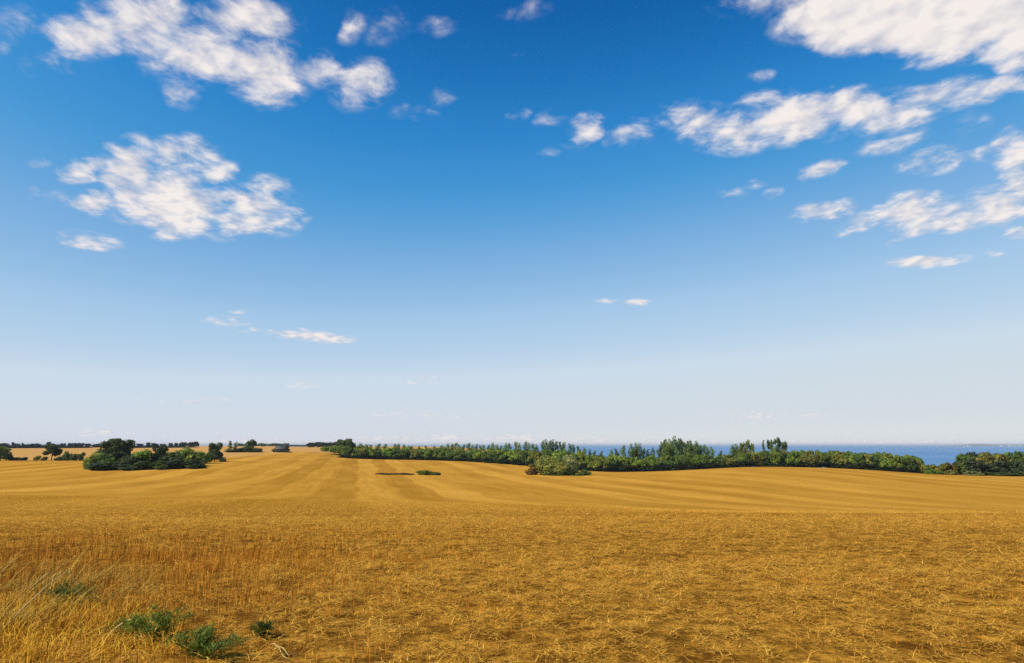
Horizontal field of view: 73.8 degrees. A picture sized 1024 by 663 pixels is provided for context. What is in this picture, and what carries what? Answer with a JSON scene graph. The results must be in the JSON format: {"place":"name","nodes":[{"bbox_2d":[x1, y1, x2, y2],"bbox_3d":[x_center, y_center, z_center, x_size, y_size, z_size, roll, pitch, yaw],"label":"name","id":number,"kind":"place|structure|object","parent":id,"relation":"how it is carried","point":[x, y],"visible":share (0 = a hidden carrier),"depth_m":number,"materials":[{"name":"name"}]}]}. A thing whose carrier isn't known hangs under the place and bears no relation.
{"place":"outdoors","nodes":[
{"label":"outdoors","id":0,"kind":"place"},
{"bbox_2d":[0,446,1023,662],"bbox_3d":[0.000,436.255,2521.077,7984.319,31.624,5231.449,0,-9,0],"label":"field ground","id":1,"kind":"structure","parent":0,"point":[302,473],"depth_m":14.43,"materials":[{"name":"yellow plant"}]},
{"bbox_2d":[0,446,12,460],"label":"tree","id":2,"kind":"object","parent":1,"relation":"on","point":[4,452],"visible":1,"depth_m":461.75,"materials":[{"name":"green plant"}]},
{"bbox_2d":[3,568,78,628],"bbox_3d":[-5.200,2.950,7.548,0.052,0.545,0.808,-5,-11,26],"label":"dry stalk","id":3,"kind":"object","parent":1,"relation":"on","point":[40,592],"visible":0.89,"depth_m":7.54,"materials":[{"name":"beige plant"}]},
{"bbox_2d":[5,446,94,447],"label":"hedge","id":4,"kind":"object","parent":1,"relation":"on","point":[43,447],"visible":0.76,"depth_m":1200.72,"materials":[{"name":"green plant"}]},
{"bbox_2d":[42,443,62,459],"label":"tree","id":5,"kind":"object","parent":1,"relation":"on","point":[53,449],"visible":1,"depth_m":468.50,"materials":[{"name":"green plant"}]},
{"bbox_2d":[32,579,96,601],"bbox_3d":[-5.577,3.287,8.635,0.571,0.302,0.607,-4,-10,21],"label":"weed","id":6,"kind":"object","parent":1,"relation":"on","point":[65,591],"visible":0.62,"depth_m":8.56,"materials":[{"name":"green plant"}]},
{"bbox_2d":[62,451,71,460],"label":"tree","id":7,"kind":"object","parent":1,"relation":"on","point":[65,456],"visible":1,"depth_m":464.96,"materials":[{"name":"green plant"}]},
{"bbox_2d":[0,548,174,634],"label":"rank grass","id":8,"kind":"structure","parent":1,"relation":"on","point":[25,616],"depth_m":8.97,"materials":[{"name":"beige plant"}]},
{"bbox_2d":[82,451,101,468],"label":"shrub","id":9,"kind":"object","parent":1,"relation":"on","point":[92,458],"visible":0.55,"depth_m":317.09,"materials":[{"name":"green plant"}]},
{"bbox_2d":[0,585,194,662],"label":"golden grass","id":10,"kind":"structure","parent":1,"relation":"on","point":[25,628],"depth_m":6.90,"materials":[{"name":"yellow plant"}]},
{"bbox_2d":[97,453,117,463],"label":"shrub","id":11,"kind":"object","parent":1,"relation":"on","point":[105,458],"visible":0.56,"depth_m":313.93,"materials":[{"name":"green plant"}]},
{"bbox_2d":[84,462,144,470],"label":"shrub","id":12,"kind":"object","parent":1,"relation":"on","point":[100,466],"visible":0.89,"depth_m":307.28,"materials":[{"name":"green plant"}]},
{"bbox_2d":[97,438,135,463],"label":"oak tree","id":13,"kind":"object","parent":1,"relation":"on","point":[118,448],"visible":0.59,"depth_m":326.78,"materials":[{"name":"green plant"}]},
{"bbox_2d":[100,614,143,635],"bbox_3d":[-4.067,3.081,7.154,0.457,0.203,0.461,-5,-11,29],"label":"weed","id":14,"kind":"object","parent":1,"relation":"on","point":[119,628],"visible":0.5,"depth_m":7.11,"materials":[{"name":"green plant"}]},
{"bbox_2d":[111,455,140,467],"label":"shrub","id":15,"kind":"object","parent":1,"relation":"on","point":[128,458],"visible":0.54,"depth_m":312.15,"materials":[{"name":"green plant"}]},
{"bbox_2d":[130,449,154,461],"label":"shrub","id":16,"kind":"object","parent":1,"relation":"on","point":[144,455],"visible":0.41,"depth_m":318.84,"materials":[{"name":"green plant"}]},
{"bbox_2d":[132,461,172,469],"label":"shrub","id":17,"kind":"object","parent":1,"relation":"on","point":[140,465],"visible":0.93,"depth_m":310.38,"materials":[{"name":"green plant"}]},
{"bbox_2d":[117,600,193,638],"bbox_3d":[-3.668,2.951,6.982,0.624,0.384,0.742,-5,-11,30],"label":"weed","id":18,"kind":"object","parent":1,"relation":"on","point":[157,618],"visible":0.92,"depth_m":6.90,"materials":[{"name":"green plant"}]},
{"bbox_2d":[149,445,168,462],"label":"tree","id":19,"kind":"object","parent":1,"relation":"on","point":[158,451],"visible":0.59,"depth_m":325.18,"materials":[{"name":"green plant"}]},
{"bbox_2d":[134,446,189,447],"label":"hedge","id":20,"kind":"object","parent":1,"relation":"on","point":[159,446],"visible":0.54,"depth_m":1210.74,"materials":[{"name":"green plant"}]},
{"bbox_2d":[156,452,184,463],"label":"shrub","id":21,"kind":"object","parent":1,"relation":"on","point":[173,456],"visible":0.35,"depth_m":319.58,"materials":[{"name":"green plant"}]},
{"bbox_2d":[164,459,206,468],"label":"shrub","id":22,"kind":"object","parent":1,"relation":"on","point":[190,464],"visible":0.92,"depth_m":314.75,"materials":[{"name":"green plant"}]},
{"bbox_2d":[179,447,205,463],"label":"shrub","id":23,"kind":"object","parent":1,"relation":"on","point":[188,454],"visible":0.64,"depth_m":331.43,"materials":[{"name":"green plant"}]},
{"bbox_2d":[160,619,252,658],"bbox_3d":[-2.832,2.869,6.364,0.840,0.339,0.556,-5,-11,27],"label":"weed","id":24,"kind":"object","parent":1,"relation":"on","point":[204,638],"visible":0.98,"depth_m":6.29,"materials":[{"name":"green plant"}]},
{"bbox_2d":[204,453,214,462],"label":"shrub","id":25,"kind":"object","parent":1,"relation":"on","point":[208,457],"visible":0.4,"depth_m":367.45,"materials":[{"name":"green plant"}]},
{"bbox_2d":[208,442,223,461],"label":"tree","id":26,"kind":"object","parent":1,"relation":"on","point":[214,448],"visible":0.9,"depth_m":392.78,"materials":[{"name":"green plant"}]},
{"bbox_2d":[224,450,262,451],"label":"shrub","id":27,"kind":"object","parent":1,"relation":"on","point":[240,451],"visible":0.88,"depth_m":628.32,"materials":[{"name":"green plant"}]},
{"bbox_2d":[245,439,256,448],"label":"tree","id":28,"kind":"object","parent":1,"relation":"on","point":[251,444],"visible":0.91,"depth_m":644.27,"materials":[{"name":"green plant"}]},
{"bbox_2d":[248,617,281,637],"bbox_3d":[-2.548,3.048,7.064,0.338,0.257,0.351,6,-11,-31],"label":"weed","id":29,"kind":"object","parent":1,"relation":"on","point":[265,626],"visible":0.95,"depth_m":7.00,"materials":[{"name":"green plant"}]},
{"bbox_2d":[275,446,286,451],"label":"barn","id":30,"kind":"structure","parent":1,"relation":"on","point":[280,448],"depth_m":640.42,"materials":[{"name":"grey brick"}]},
{"bbox_2d":[345,438,355,453],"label":"tree","id":31,"kind":"object","parent":1,"relation":"on","point":[350,443],"visible":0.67,"depth_m":594.97,"materials":[{"name":"green plant"}]},
{"bbox_2d":[357,447,366,455],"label":"tree","id":32,"kind":"object","parent":1,"relation":"on","point":[362,451],"visible":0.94,"depth_m":543.65,"materials":[{"name":"green plant"}]},
{"bbox_2d":[375,473,412,474],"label":"shrub","id":33,"kind":"object","parent":1,"relation":"on","point":[395,473],"visible":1,"depth_m":300.47,"materials":[{"name":"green plant"}]},
{"bbox_2d":[409,450,419,457],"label":"tree","id":34,"kind":"object","parent":1,"relation":"on","point":[414,453],"visible":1,"depth_m":554.62,"materials":[{"name":"green plant"}]},
{"bbox_2d":[416,470,434,474],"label":"shrub","id":35,"kind":"object","parent":1,"relation":"on","point":[425,472],"visible":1,"depth_m":299.70,"materials":[{"name":"green plant"}]},
{"bbox_2d":[492,451,502,460],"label":"tree","id":36,"kind":"object","parent":1,"relation":"on","point":[495,454],"visible":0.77,"depth_m":504.58,"materials":[{"name":"green plant"}]},
{"bbox_2d":[494,459,513,463],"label":"thicket","id":37,"kind":"object","parent":1,"relation":"on","point":[507,461],"visible":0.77,"depth_m":485.33,"materials":[{"name":"green plant"}]},
{"bbox_2d":[507,451,515,462],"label":"tree","id":38,"kind":"object","parent":1,"relation":"on","point":[511,455],"visible":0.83,"depth_m":487.05,"materials":[{"name":"green plant"}]},
{"bbox_2d":[0,496,1023,662],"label":"stubble","id":39,"kind":"object","parent":1,"relation":"on","point":[163,554],"visible":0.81,"depth_m":10.84,"materials":[{"name":"yellow plant"}]},
{"bbox_2d":[510,459,526,465],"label":"thicket","id":40,"kind":"object","parent":1,"relation":"on","point":[518,462],"visible":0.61,"depth_m":470.50,"materials":[{"name":"green plant"}]},
{"bbox_2d":[524,468,537,474],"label":"shrub","id":41,"kind":"object","parent":1,"relation":"on","point":[531,472],"visible":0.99,"depth_m":313.50,"materials":[{"name":"brown plant"}]},
{"bbox_2d":[534,455,566,474],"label":"willow bush","id":42,"kind":"object","parent":1,"relation":"on","point":[545,462],"visible":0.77,"depth_m":311.65,"materials":[{"name":"green plant"}]},
{"bbox_2d":[550,460,571,474],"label":"willow bush","id":43,"kind":"object","parent":1,"relation":"on","point":[562,470],"visible":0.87,"depth_m":308.57,"materials":[{"name":"green plant"}]},
{"bbox_2d":[562,454,579,473],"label":"willow bush","id":44,"kind":"object","parent":1,"relation":"on","point":[572,461],"visible":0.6,"depth_m":316.08,"materials":[{"name":"green plant"}]},
{"bbox_2d":[578,453,587,464],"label":"tree","id":45,"kind":"object","parent":1,"relation":"on","point":[581,457],"visible":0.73,"depth_m":427.02,"materials":[{"name":"green plant"}]},
{"bbox_2d":[576,469,591,474],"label":"shrub","id":46,"kind":"object","parent":1,"relation":"on","point":[584,472],"visible":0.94,"depth_m":313.33,"materials":[{"name":"green plant"}]},
{"bbox_2d":[586,455,594,468],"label":"tree","id":47,"kind":"object","parent":1,"relation":"on","point":[589,460],"visible":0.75,"depth_m":417.35,"materials":[{"name":"green plant"}]},
{"bbox_2d":[592,456,603,468],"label":"tree","id":48,"kind":"object","parent":1,"relation":"on","point":[598,462],"visible":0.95,"depth_m":411.74,"materials":[{"name":"green plant"}]},
{"bbox_2d":[602,458,613,471],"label":"tree","id":49,"kind":"object","parent":1,"relation":"on","point":[606,461],"visible":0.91,"depth_m":409.81,"materials":[{"name":"green plant"}]},
{"bbox_2d":[596,465,621,471],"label":"thicket","id":50,"kind":"object","parent":1,"relation":"on","point":[614,468],"visible":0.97,"depth_m":407.67,"materials":[{"name":"green plant"}]},
{"bbox_2d":[619,457,630,465],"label":"tree","id":51,"kind":"object","parent":1,"relation":"on","point":[624,461],"visible":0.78,"depth_m":415.12,"materials":[{"name":"green plant"}]},
{"bbox_2d":[618,465,636,471],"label":"thicket","id":52,"kind":"object","parent":1,"relation":"on","point":[625,468],"visible":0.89,"depth_m":408.63,"materials":[{"name":"green plant"}]},
{"bbox_2d":[626,443,634,457],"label":"poplar","id":53,"kind":"object","parent":1,"relation":"on","point":[631,453],"visible":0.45,"depth_m":441.34,"materials":[{"name":"green plant"}]},
{"bbox_2d":[629,464,650,471],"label":"thicket","id":54,"kind":"object","parent":1,"relation":"on","point":[641,469],"visible":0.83,"depth_m":410.18,"materials":[{"name":"green plant"}]},
{"bbox_2d":[645,464,665,470],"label":"thicket","id":55,"kind":"object","parent":1,"relation":"on","point":[655,468],"visible":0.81,"depth_m":411.16,"materials":[{"name":"green plant"}]},
{"bbox_2d":[659,463,681,470],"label":"thicket","id":56,"kind":"object","parent":1,"relation":"on","point":[672,468],"visible":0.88,"depth_m":413.89,"materials":[{"name":"green plant"}]},
{"bbox_2d":[673,440,681,460],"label":"poplar","id":57,"kind":"object","parent":1,"relation":"on","point":[677,449],"visible":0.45,"depth_m":446.99,"materials":[{"name":"green plant"}]},
{"bbox_2d":[677,464,698,469],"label":"thicket","id":58,"kind":"object","parent":1,"relation":"on","point":[684,467],"visible":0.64,"depth_m":416.14,"materials":[{"name":"green plant"}]},
{"bbox_2d":[685,462,710,469],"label":"thicket","id":59,"kind":"object","parent":1,"relation":"on","point":[700,466],"visible":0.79,"depth_m":418.32,"materials":[{"name":"green plant"}]},
{"bbox_2d":[704,463,721,468],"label":"thicket","id":60,"kind":"object","parent":1,"relation":"on","point":[714,466],"visible":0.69,"depth_m":422.43,"materials":[{"name":"green plant"}]},
{"bbox_2d":[714,456,725,464],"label":"tree","id":61,"kind":"object","parent":1,"relation":"on","point":[720,460],"visible":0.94,"depth_m":426.94,"materials":[{"name":"green plant"}]},
{"bbox_2d":[724,457,735,464],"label":"tree","id":62,"kind":"object","parent":1,"relation":"on","point":[732,460],"visible":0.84,"depth_m":426.51,"materials":[{"name":"green plant"}]},
{"bbox_2d":[735,461,752,466],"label":"thicket","id":63,"kind":"object","parent":1,"relation":"on","point":[742,464],"visible":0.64,"depth_m":424.00,"materials":[{"name":"green plant"}]},
{"bbox_2d":[742,453,751,465],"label":"tree","id":64,"kind":"object","parent":1,"relation":"on","point":[746,457],"visible":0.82,"depth_m":428.00,"materials":[{"name":"green plant"}]},
{"bbox_2d":[745,439,755,451],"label":"tree","id":65,"kind":"object","parent":1,"relation":"on","point":[750,447],"visible":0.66,"depth_m":462.76,"materials":[{"name":"green plant"}]},
{"bbox_2d":[750,454,763,466],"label":"tree","id":66,"kind":"object","parent":1,"relation":"on","point":[755,457],"visible":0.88,"depth_m":426.88,"materials":[{"name":"green plant"}]},
{"bbox_2d":[762,453,771,463],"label":"tree","id":67,"kind":"object","parent":1,"relation":"on","point":[767,458],"visible":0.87,"depth_m":428.29,"materials":[{"name":"green plant"}]},
{"bbox_2d":[765,438,778,451],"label":"tree","id":68,"kind":"object","parent":1,"relation":"on","point":[770,446],"visible":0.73,"depth_m":464.36,"materials":[{"name":"green plant"}]},
{"bbox_2d":[761,461,782,466],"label":"thicket","id":69,"kind":"object","parent":1,"relation":"on","point":[771,464],"visible":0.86,"depth_m":423.30,"materials":[{"name":"green plant"}]},
{"bbox_2d":[770,452,781,463],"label":"tree","id":70,"kind":"object","parent":1,"relation":"on","point":[777,457],"visible":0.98,"depth_m":425.14,"materials":[{"name":"green plant"}]},
{"bbox_2d":[776,437,787,452],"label":"tree","id":71,"kind":"object","parent":1,"relation":"on","point":[783,446],"visible":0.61,"depth_m":464.04,"materials":[{"name":"green plant"}]},
{"bbox_2d":[785,450,798,463],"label":"tree","id":72,"kind":"object","parent":1,"relation":"on","point":[792,457],"visible":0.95,"depth_m":421.46,"materials":[{"name":"green plant"}]},
{"bbox_2d":[788,462,809,466],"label":"thicket","id":73,"kind":"object","parent":1,"relation":"on","point":[799,464],"visible":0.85,"depth_m":415.31,"materials":[{"name":"green plant"}]},
{"bbox_2d":[802,453,817,463],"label":"tree","id":74,"kind":"object","parent":1,"relation":"on","point":[811,458],"visible":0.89,"depth_m":414.48,"materials":[{"name":"green plant"}]},
{"bbox_2d":[802,462,823,467],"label":"thicket","id":75,"kind":"object","parent":1,"relation":"on","point":[814,465],"visible":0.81,"depth_m":410.36,"materials":[{"name":"green plant"}]},
{"bbox_2d":[817,461,834,467],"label":"thicket","id":76,"kind":"object","parent":1,"relation":"on","point":[826,464],"visible":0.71,"depth_m":406.46,"materials":[{"name":"green plant"}]},
{"bbox_2d":[828,453,838,464],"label":"tree","id":77,"kind":"object","parent":1,"relation":"on","point":[832,457],"visible":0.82,"depth_m":409.00,"materials":[{"name":"green plant"}]},
{"bbox_2d":[829,462,852,468],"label":"thicket","id":78,"kind":"object","parent":1,"relation":"on","point":[841,466],"visible":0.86,"depth_m":400.20,"materials":[{"name":"green plant"}]},
{"bbox_2d":[834,454,848,465],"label":"tree","id":79,"kind":"object","parent":1,"relation":"on","point":[841,459],"visible":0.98,"depth_m":403.78,"materials":[{"name":"green plant"}]},
{"bbox_2d":[845,463,867,468],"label":"thicket","id":80,"kind":"object","parent":1,"relation":"on","point":[858,466],"visible":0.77,"depth_m":394.68,"materials":[{"name":"green plant"}]},
{"bbox_2d":[853,453,866,465],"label":"tree","id":81,"kind":"object","parent":1,"relation":"on","point":[859,458],"visible":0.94,"depth_m":397.32,"materials":[{"name":"green plant"}]},
{"bbox_2d":[856,464,884,469],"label":"thicket","id":82,"kind":"object","parent":1,"relation":"on","point":[869,466],"visible":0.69,"depth_m":390.88,"materials":[{"name":"green plant"}]},
{"bbox_2d":[869,454,881,470],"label":"tree","id":83,"kind":"object","parent":1,"relation":"on","point":[875,458],"visible":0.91,"depth_m":392.62,"materials":[{"name":"green plant"}]},
{"bbox_2d":[871,466,893,470],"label":"thicket","id":84,"kind":"object","parent":1,"relation":"on","point":[887,468],"visible":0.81,"depth_m":385.52,"materials":[{"name":"green plant"}]},
{"bbox_2d":[880,458,889,466],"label":"tree","id":85,"kind":"object","parent":1,"relation":"on","point":[885,462],"visible":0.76,"depth_m":389.33,"materials":[{"name":"green plant"}]},
{"bbox_2d":[888,455,900,467],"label":"tree","id":86,"kind":"object","parent":1,"relation":"on","point":[894,461],"visible":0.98,"depth_m":384.58,"materials":[{"name":"green plant"}]},
{"bbox_2d":[885,468,912,471],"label":"thicket","id":87,"kind":"object","parent":1,"relation":"on","point":[898,469],"visible":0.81,"depth_m":380.29,"materials":[{"name":"green plant"}]},
{"bbox_2d":[898,457,907,468],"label":"tree","id":88,"kind":"object","parent":1,"relation":"on","point":[903,463],"visible":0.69,"depth_m":384.04,"materials":[{"name":"green plant"}]},
{"bbox_2d":[904,457,918,469],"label":"tree","id":89,"kind":"object","parent":1,"relation":"on","point":[912,463],"visible":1,"depth_m":378.12,"materials":[{"name":"green plant"}]},
{"bbox_2d":[924,469,942,474],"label":"scrub","id":90,"kind":"object","parent":1,"relation":"on","point":[933,471],"visible":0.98,"depth_m":355.19,"materials":[{"name":"green plant"}]},
{"bbox_2d":[941,469,958,474],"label":"scrub","id":91,"kind":"object","parent":1,"relation":"on","point":[950,472],"visible":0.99,"depth_m":355.15,"materials":[{"name":"green plant"}]},
{"bbox_2d":[955,453,973,471],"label":"tree","id":92,"kind":"object","parent":1,"relation":"on","point":[960,458],"visible":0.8,"depth_m":356.30,"materials":[{"name":"green plant"}]},
{"bbox_2d":[962,471,984,475],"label":"shrub","id":93,"kind":"object","parent":1,"relation":"on","point":[972,473],"visible":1,"depth_m":342.98,"materials":[{"name":"green plant"}]},
{"bbox_2d":[964,459,989,472],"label":"tree","id":94,"kind":"object","parent":1,"relation":"on","point":[975,465],"visible":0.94,"depth_m":349.54,"materials":[{"name":"green plant"}]},
{"bbox_2d":[974,452,993,471],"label":"tree","id":95,"kind":"object","parent":1,"relation":"on","point":[987,457],"visible":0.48,"depth_m":357.54,"materials":[{"name":"green plant"}]},
{"bbox_2d":[986,460,1009,472],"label":"tree","id":96,"kind":"object","parent":1,"relation":"on","point":[998,466],"visible":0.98,"depth_m":347.84,"materials":[{"name":"green plant"}]},
{"bbox_2d":[979,472,1023,475],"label":"shrub","id":97,"kind":"object","parent":1,"relation":"on","point":[1003,474],"visible":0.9,"depth_m":343.09,"materials":[{"name":"green plant"}]},
{"bbox_2d":[992,453,1011,462],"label":"tree","id":98,"kind":"object","parent":1,"relation":"on","point":[999,457],"visible":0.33,"depth_m":355.92,"materials":[{"name":"green plant"}]},
{"bbox_2d":[1004,460,1023,472],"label":"tree","id":99,"kind":"object","parent":1,"relation":"on","point":[1014,466],"visible":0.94,"depth_m":348.49,"materials":[{"name":"green plant"}]},
{"bbox_2d":[1011,451,1023,464],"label":"tree","id":100,"kind":"object","parent":1,"relation":"on","point":[1017,456],"visible":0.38,"depth_m":358.74,"materials":[{"name":"green plant"}]},
{"bbox_2d":[0,0,1023,444],"label":"sky","id":101,"kind":"structure","parent":0,"point":[293,222],"materials":[{"name":"blue"}]},
{"bbox_2d":[66,445,1023,467],"bbox_3d":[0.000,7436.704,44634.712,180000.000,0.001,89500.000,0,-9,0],"label":"sea","id":102,"kind":"structure","parent":0,"point":[936,455],"depth_m":4362.65,"materials":[{"name":"liquid"}]},
{"bbox_2d":[953,444,1023,445],"bbox_3d":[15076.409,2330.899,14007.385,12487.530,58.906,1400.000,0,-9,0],"label":"shore","id":103,"kind":"structure","parent":0,"point":[985,445],"depth_m":13875.57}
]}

